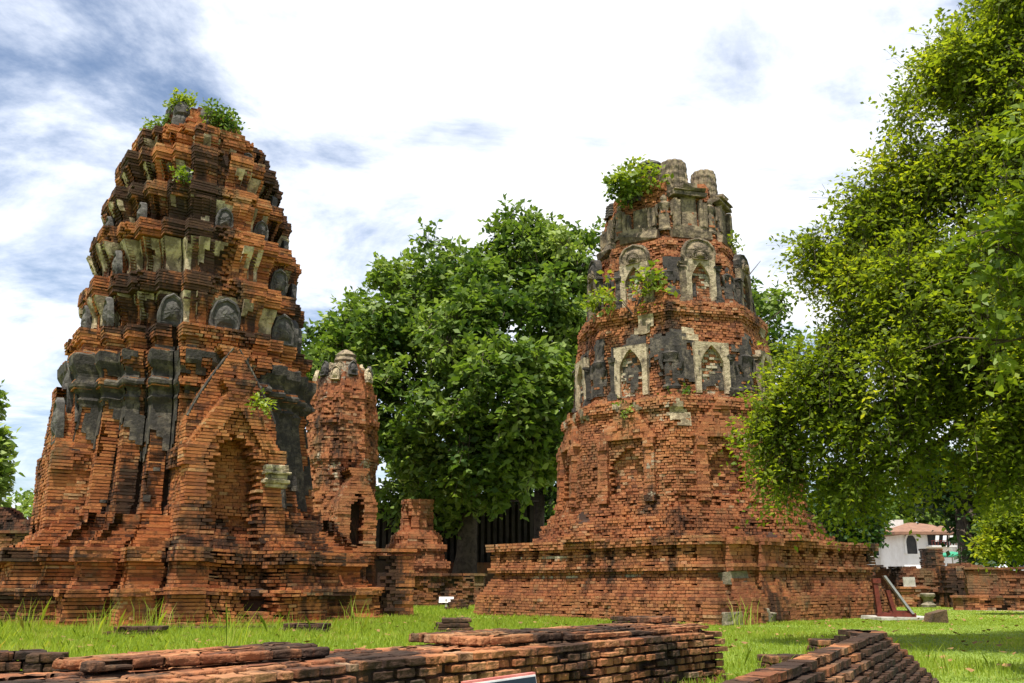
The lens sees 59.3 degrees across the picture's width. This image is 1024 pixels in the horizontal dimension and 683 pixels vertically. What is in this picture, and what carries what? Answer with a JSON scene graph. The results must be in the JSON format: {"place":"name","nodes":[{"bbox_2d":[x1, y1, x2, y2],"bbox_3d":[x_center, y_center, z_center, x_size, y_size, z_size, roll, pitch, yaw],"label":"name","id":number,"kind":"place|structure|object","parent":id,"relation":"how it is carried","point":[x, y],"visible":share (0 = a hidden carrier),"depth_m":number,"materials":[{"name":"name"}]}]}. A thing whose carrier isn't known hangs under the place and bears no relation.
{"place":"outdoors","nodes":[
{"label":"outdoors","id":0,"kind":"place"},
{"bbox_2d":[0,530,30,547],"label":"ruined wall","id":1,"kind":"structure","parent":0,"point":[8,538],"depth_m":28.49,"materials":[{"name":"brick"}]},
{"bbox_2d":[0,507,31,529],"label":"ruined wall","id":2,"kind":"structure","parent":0,"point":[12,519],"depth_m":31.37,"materials":[{"name":"brick"}]},
{"bbox_2d":[0,0,1020,518],"label":"sky","id":3,"kind":"structure","parent":0,"point":[372,118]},
{"bbox_2d":[0,601,1023,682],"bbox_3d":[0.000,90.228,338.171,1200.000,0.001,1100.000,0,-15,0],"label":"ground","id":4,"kind":"structure","parent":0,"point":[974,656],"depth_m":12.72,"materials":[{"name":"green plant"}]},
{"bbox_2d":[0,379,24,506],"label":"dark tree","id":5,"kind":"object","parent":4,"relation":"on","point":[8,470],"visible":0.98,"depth_m":35.83,"materials":[{"name":"green plant"}]},
{"bbox_2d":[1,487,34,518],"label":"tree","id":6,"kind":"object","parent":4,"relation":"on","point":[25,508],"visible":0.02,"depth_m":73.19,"materials":[{"name":"green plant"}]},
{"bbox_2d":[0,649,48,674],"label":"brick fragment","id":7,"kind":"object","parent":4,"relation":"on","point":[9,661],"visible":0.28,"depth_m":7.08,"materials":[{"name":"brown brick"}]},
{"bbox_2d":[4,597,50,632],"bbox_3d":[-7.508,4.242,13.910,0.699,0.605,0.571,-14,-20,42],"label":"grass clump","id":8,"kind":"object","parent":4,"relation":"on","point":[21,623],"visible":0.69,"depth_m":13.92,"materials":[{"name":"green plant"}]},
{"bbox_2d":[23,652,68,672],"bbox_3d":[-3.598,2.566,6.974,0.423,0.302,0.263,3,-15,-11],"label":"brick fragment","id":9,"kind":"object","parent":4,"relation":"on","point":[37,660],"visible":0.51,"depth_m":6.92,"materials":[{"name":"brown brick"}]},
{"bbox_2d":[73,596,125,635],"bbox_3d":[-6.402,4.224,13.859,0.616,0.612,0.970,12,-19,-38],"label":"grass clump","id":10,"kind":"object","parent":4,"relation":"on","point":[102,623],"visible":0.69,"depth_m":13.77,"materials":[{"name":"green plant"}]},
{"bbox_2d":[103,625,168,635],"bbox_3d":[-5.810,4.476,13.919,0.878,0.155,0.385,1,-15,-6],"label":"brick fragment","id":11,"kind":"object","parent":4,"relation":"on","point":[159,628],"visible":0.59,"depth_m":13.78,"materials":[{"name":"brown brick"}]},
{"bbox_2d":[131,597,198,635],"bbox_3d":[-5.501,4.304,14.169,1.026,0.617,0.633,0,-15,0],"label":"grass clump","id":12,"kind":"object","parent":4,"relation":"on","point":[159,622],"visible":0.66,"depth_m":14.12,"materials":[{"name":"green plant"}]},
{"bbox_2d":[0,101,386,627],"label":"ruined prang","id":13,"kind":"structure","parent":4,"relation":"on","point":[173,474],"depth_m":18.94,"materials":[{"name":"orange brick"}]},
{"bbox_2d":[139,114,170,130],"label":"wild plant","id":14,"kind":"object","parent":13,"relation":"on","point":[158,120],"visible":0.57,"depth_m":22.26,"materials":[{"name":"green plant"}]},
{"bbox_2d":[162,87,199,111],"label":"wild plant","id":15,"kind":"object","parent":13,"relation":"on","point":[190,101],"visible":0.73,"depth_m":22.31,"materials":[{"name":"green plant"}]},
{"bbox_2d":[169,165,192,186],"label":"wild plant","id":16,"kind":"object","parent":13,"relation":"on","point":[184,173],"visible":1,"depth_m":20.49,"materials":[{"name":"green plant"}]},
{"bbox_2d":[199,97,250,134],"bbox_3d":[-7.065,-5.443,22.050,1.244,0.998,1.057,11,-18,-36],"label":"wild plant","id":17,"kind":"object","parent":13,"relation":"on","point":[221,119],"visible":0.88,"depth_m":21.98,"materials":[{"name":"green plant"}]},
{"bbox_2d":[244,388,277,418],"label":"wild plant","id":18,"kind":"object","parent":13,"relation":"on","point":[259,401],"visible":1,"depth_m":18.36,"materials":[{"name":"green plant"}]},
{"bbox_2d":[170,625,275,629],"bbox_3d":[-5.291,4.920,15.444,2.426,0.079,0.226,2,-15,-7],"label":"brick fragment","id":19,"kind":"object","parent":4,"relation":"on","point":[209,627],"visible":0.14,"depth_m":15.40,"materials":[{"name":"brown brick"}]},
{"bbox_2d":[210,601,260,645],"bbox_3d":[-3.198,3.312,10.413,0.645,0.616,0.726,6,-16,-22],"label":"grass clump","id":20,"kind":"object","parent":4,"relation":"on","point":[232,643],"visible":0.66,"depth_m":10.46,"materials":[{"name":"green plant"}]},
{"bbox_2d":[278,623,330,632],"bbox_3d":[-3.410,4.733,14.883,0.828,0.152,0.386,-1,-15,6],"label":"brick fragment","id":21,"kind":"object","parent":4,"relation":"on","point":[306,625],"visible":0.61,"depth_m":14.75,"materials":[{"name":"brown brick"}]},
{"bbox_2d":[306,350,390,555],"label":"prang","id":22,"kind":"structure","parent":4,"relation":"on","point":[342,428],"depth_m":29.09,"materials":[{"name":"red brick"}]},
{"bbox_2d":[340,600,373,632],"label":"grass clump","id":23,"kind":"object","parent":4,"relation":"on","point":[358,619],"visible":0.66,"depth_m":14.81,"materials":[{"name":"green plant"}]},
{"bbox_2d":[0,616,727,682],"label":"front wall","id":24,"kind":"structure","parent":4,"relation":"on","point":[647,649],"depth_m":5.59,"materials":[{"name":"brick"}]},
{"bbox_2d":[352,548,416,615],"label":"ruined wall","id":25,"kind":"structure","parent":4,"relation":"on","point":[391,574],"depth_m":20.69,"materials":[{"name":"orange brick"}]},
{"bbox_2d":[385,499,450,572],"bbox_3d":[-3.332,7.295,31.166,2.666,3.576,2.688,4,-15,-14],"label":"chedi stump","id":26,"kind":"object","parent":4,"relation":"on","point":[420,534],"visible":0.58,"depth_m":30.66,"materials":[{"name":"red brick"}]},
{"bbox_2d":[408,573,486,605],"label":"ruined wall","id":27,"kind":"structure","parent":4,"relation":"on","point":[430,588],"depth_m":28.77,"materials":[{"name":"brick"}]},
{"bbox_2d":[434,617,473,631],"bbox_3d":[-0.983,4.746,15.086,0.628,0.227,0.582,2,-15,-8],"label":"brick fragment","id":28,"kind":"object","parent":4,"relation":"on","point":[457,623],"visible":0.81,"depth_m":14.87,"materials":[{"name":"brown brick"}]},
{"bbox_2d":[444,599,468,609],"bbox_3d":[-1.591,7.569,25.919,0.641,0.302,0.393,5,-15,-17],"label":"brick fragment","id":29,"kind":"object","parent":4,"relation":"on","point":[453,603],"visible":0.88,"depth_m":25.79,"materials":[{"name":"brown brick"}]},
{"bbox_2d":[439,597,453,606],"bbox_3d":[-1.898,7.561,25.995,0.420,0.360,0.168,0,-15,0],"label":"white marker","id":30,"kind":"object","parent":29,"relation":"on","point":[445,600],"visible":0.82,"depth_m":25.98,"materials":[{"name":"grey concrete"}]},
{"bbox_2d":[375,497,539,586],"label":"timber hall","id":31,"kind":"structure","parent":4,"relation":"on","point":[511,527],"depth_m":36.28,"materials":[{"name":"wood"}]},
{"bbox_2d":[461,672,536,682],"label":"warning sign","id":32,"kind":"object","parent":4,"relation":"on","point":[528,677],"visible":1,"depth_m":3.90,"materials":[{"name":"metal"}]},
{"bbox_2d":[19,614,1022,673],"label":"leaf litter","id":33,"kind":"object","parent":4,"relation":"on","point":[968,669],"visible":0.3,"depth_m":13.42,"materials":[{"name":"brown plant"}]},
{"bbox_2d":[494,471,556,538],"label":"slim tree","id":34,"kind":"object","parent":4,"relation":"on","point":[540,505],"depth_m":41.24,"materials":[{"name":"plant"}]},
{"bbox_2d":[524,486,555,525],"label":"tree","id":35,"kind":"object","parent":4,"relation":"on","point":[546,517],"visible":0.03,"depth_m":63.51,"materials":[{"name":"green plant"}]},
{"bbox_2d":[301,193,821,576],"bbox_3d":[1.816,1.831,36.111,23.318,16.820,12.050,4,-15,-13],"label":"spreading tree","id":36,"kind":"object","parent":4,"relation":"on","point":[447,316],"visible":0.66,"depth_m":33.22,"materials":[{"name":"green plant"}]},
{"bbox_2d":[610,616,627,622],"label":"brick fragment","id":37,"kind":"object","parent":4,"relation":"on","point":[614,618],"visible":0.31,"depth_m":15.79,"materials":[{"name":"brown brick"}]},
{"bbox_2d":[473,158,896,625],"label":"ruined chedi","id":38,"kind":"structure","parent":4,"relation":"on","point":[647,517],"depth_m":20.70,"materials":[{"name":"red brick"}]},
{"bbox_2d":[573,285,613,322],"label":"wild plant","id":39,"kind":"object","parent":38,"relation":"on","point":[594,304],"visible":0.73,"depth_m":22.46,"materials":[{"name":"green plant"}]},
{"bbox_2d":[601,172,644,208],"bbox_3d":[2.836,-3.842,23.118,1.185,1.003,0.949,0,-15,0],"label":"wild plant","id":40,"kind":"object","parent":38,"relation":"on","point":[628,194],"visible":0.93,"depth_m":23.01,"materials":[{"name":"green plant"}]},
{"bbox_2d":[611,395,634,418],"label":"wild plant","id":41,"kind":"object","parent":38,"relation":"on","point":[623,411],"visible":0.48,"depth_m":20.68,"materials":[{"name":"green plant"}]},
{"bbox_2d":[590,260,677,316],"bbox_3d":[2.948,-1.148,21.776,2.146,1.373,1.216,-4,-15,14],"label":"wild plant","id":42,"kind":"object","parent":38,"relation":"on","point":[608,300],"visible":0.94,"depth_m":21.73,"materials":[{"name":"green plant"}]},
{"bbox_2d":[601,154,673,201],"bbox_3d":[3.110,-4.092,23.195,1.648,1.232,1.472,7,-16,-25],"label":"wild plant","id":43,"kind":"object","parent":38,"relation":"on","point":[636,175],"visible":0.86,"depth_m":22.96,"materials":[{"name":"green plant"}]},
{"bbox_2d":[657,383,702,399],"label":"wild plant","id":44,"kind":"object","parent":38,"relation":"on","point":[687,388],"visible":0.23,"depth_m":20.53,"materials":[{"name":"green plant"}]},
{"bbox_2d":[726,229,744,253],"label":"wild plant","id":45,"kind":"object","parent":38,"relation":"on","point":[735,240],"visible":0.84,"depth_m":23.18,"materials":[{"name":"green plant"}]},
{"bbox_2d":[727,596,772,628],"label":"grass clump","id":46,"kind":"object","parent":4,"relation":"on","point":[746,617],"visible":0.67,"depth_m":16.07,"materials":[{"name":"green plant"}]},
{"bbox_2d":[757,653,803,667],"bbox_3d":[2.803,3.100,8.703,0.808,0.153,0.308,3,-15,-11],"label":"brick fragment","id":47,"kind":"object","parent":4,"relation":"on","point":[771,660],"visible":0.25,"depth_m":8.60,"materials":[{"name":"brown brick"}]},
{"bbox_2d":[805,638,838,650],"bbox_3d":[4.116,3.688,10.929,1.025,0.155,0.379,1,-15,-6],"label":"brick fragment","id":48,"kind":"object","parent":4,"relation":"on","point":[814,643],"visible":0.27,"depth_m":10.82,"materials":[{"name":"brown brick"}]},
{"bbox_2d":[722,629,938,682],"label":"stepped wall","id":49,"kind":"structure","parent":4,"relation":"on","point":[861,656],"depth_m":5.57,"materials":[{"name":"brick"}]},
{"bbox_2d":[804,458,895,557],"bbox_3d":[11.166,6.253,29.607,3.761,4.885,3.933,0,-15,0],"label":"dark tree","id":50,"kind":"object","parent":4,"relation":"on","point":[877,537],"visible":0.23,"depth_m":28.54,"materials":[{"name":"green plant"}]},
{"bbox_2d":[806,488,908,525],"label":"tree","id":51,"kind":"object","parent":4,"relation":"on","point":[894,517],"visible":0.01,"depth_m":82.15,"materials":[{"name":"green plant"}]},
{"bbox_2d":[718,0,1023,551],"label":"feathery tree","id":52,"kind":"object","parent":4,"relation":"on","point":[882,265],"visible":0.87,"depth_m":11.88,"materials":[{"name":"green plant"}]},
{"bbox_2d":[867,520,902,564],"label":"house","id":53,"kind":"structure","parent":4,"relation":"on","point":[895,523],"depth_m":64.48,"materials":[{"name":"white paint"}]},
{"bbox_2d":[861,615,923,620],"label":"concrete slab","id":54,"kind":"structure","parent":4,"relation":"on","point":[873,617],"depth_m":19.20,"materials":[{"name":"white concrete"}]},
{"bbox_2d":[871,575,916,616],"bbox_3d":[8.349,5.571,19.713,0.800,0.860,0.540,-5,-15,17],"label":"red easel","id":55,"kind":"object","parent":54,"relation":"on","point":[894,612],"visible":1,"depth_m":19.53,"materials":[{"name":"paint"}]},
{"bbox_2d":[888,586,929,606],"bbox_3d":[12.758,8.198,28.875,0.990,0.659,0.949,0,-15,0],"label":"brick bench","id":56,"kind":"object","parent":4,"relation":"on","point":[911,597],"visible":0.74,"depth_m":28.49,"materials":[{"name":"brown brick"}]},
{"bbox_2d":[902,577,915,586],"bbox_3d":[12.618,7.638,28.598,0.400,0.300,0.070,1,-15,-2],"label":"information board","id":57,"kind":"object","parent":56,"relation":"on","point":[908,581],"visible":1,"depth_m":28.58,"materials":[{"name":"grey concrete"}]},
{"bbox_2d":[876,452,942,525],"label":"tree","id":58,"kind":"object","parent":4,"relation":"on","point":[907,518],"visible":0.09,"depth_m":85.92,"materials":[{"name":"green plant"}]},
{"bbox_2d":[879,523,958,568],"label":"house","id":59,"kind":"structure","parent":4,"relation":"on","point":[904,546],"depth_m":60.58,"materials":[{"name":"white paint"}]},
{"bbox_2d":[904,535,919,553],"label":"window","id":60,"kind":"structure","parent":59,"relation":"in","point":[911,545],"depth_m":60.48,"materials":[{"name":"white paint"}]},
{"bbox_2d":[927,535,948,544],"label":"balcony door","id":61,"kind":"structure","parent":59,"relation":"in","point":[930,537],"depth_m":60.58,"materials":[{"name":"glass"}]},
{"bbox_2d":[920,593,935,607],"bbox_3d":[13.063,8.124,28.262,0.462,0.430,0.461,0,-15,0],"label":"stone pedestal","id":62,"kind":"object","parent":4,"relation":"on","point":[928,598],"visible":0.95,"depth_m":28.12,"materials":[{"name":"grey stone"}]},
{"bbox_2d":[920,503,949,525],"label":"tree","id":63,"kind":"object","parent":4,"relation":"on","point":[935,521],"depth_m":79.27,"materials":[{"name":"green plant"}]},
{"bbox_2d":[923,609,948,622],"bbox_3d":[8.533,5.589,18.171,0.414,0.337,0.297,2,-15,-8],"label":"stone block","id":64,"kind":"object","parent":4,"relation":"on","point":[938,616],"depth_m":18.07,"materials":[{"name":"stone"}]},
{"bbox_2d":[942,548,957,562],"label":"green parasol","id":65,"kind":"object","parent":4,"relation":"on","point":[951,553],"visible":0.36,"depth_m":48.13,"materials":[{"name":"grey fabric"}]},
{"bbox_2d":[936,566,965,606],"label":"brick pier","id":66,"kind":"structure","parent":4,"relation":"on","point":[951,581],"depth_m":28.27,"materials":[{"name":"brown brick"}]},
{"bbox_2d":[897,407,1023,567],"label":"dark tree","id":67,"kind":"object","parent":4,"relation":"on","point":[959,523],"visible":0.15,"depth_m":37.30,"materials":[{"name":"green plant"}]},
{"bbox_2d":[910,55,1023,396],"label":"leafy tree","id":68,"kind":"object","parent":4,"relation":"on","point":[998,269],"visible":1,"depth_m":8.34,"materials":[{"name":"green plant"}]},
{"bbox_2d":[960,483,1023,575],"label":"bush","id":69,"kind":"object","parent":4,"relation":"on","point":[1004,544],"visible":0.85,"depth_m":22.24,"materials":[{"name":"green plant"}]},
{"bbox_2d":[875,563,959,605],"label":"ruined wall","id":70,"kind":"structure","parent":0,"point":[925,577],"depth_m":29.75,"materials":[{"name":"brick"}]},
{"bbox_2d":[918,548,944,570],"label":"brick pier","id":71,"kind":"structure","parent":0,"point":[931,557],"depth_m":32.81,"materials":[{"name":"brown brick"}]},
{"bbox_2d":[865,563,998,588],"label":"ruined wall","id":72,"kind":"structure","parent":0,"point":[961,564],"depth_m":33.94,"materials":[{"name":"brick"}]},
{"bbox_2d":[961,567,1023,597],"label":"brick platform","id":73,"kind":"structure","parent":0,"point":[1003,581],"depth_m":26.27,"materials":[{"name":"brown brick"}]},
{"label":"path","id":74,"kind":"structure","parent":0,"visible":0},
{"bbox_2d":[949,595,1023,610],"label":"brick step","id":75,"kind":"object","parent":74,"relation":"on","point":[990,602],"visible":0.99,"depth_m":25.44,"materials":[{"name":"brown brick"}]}
]}

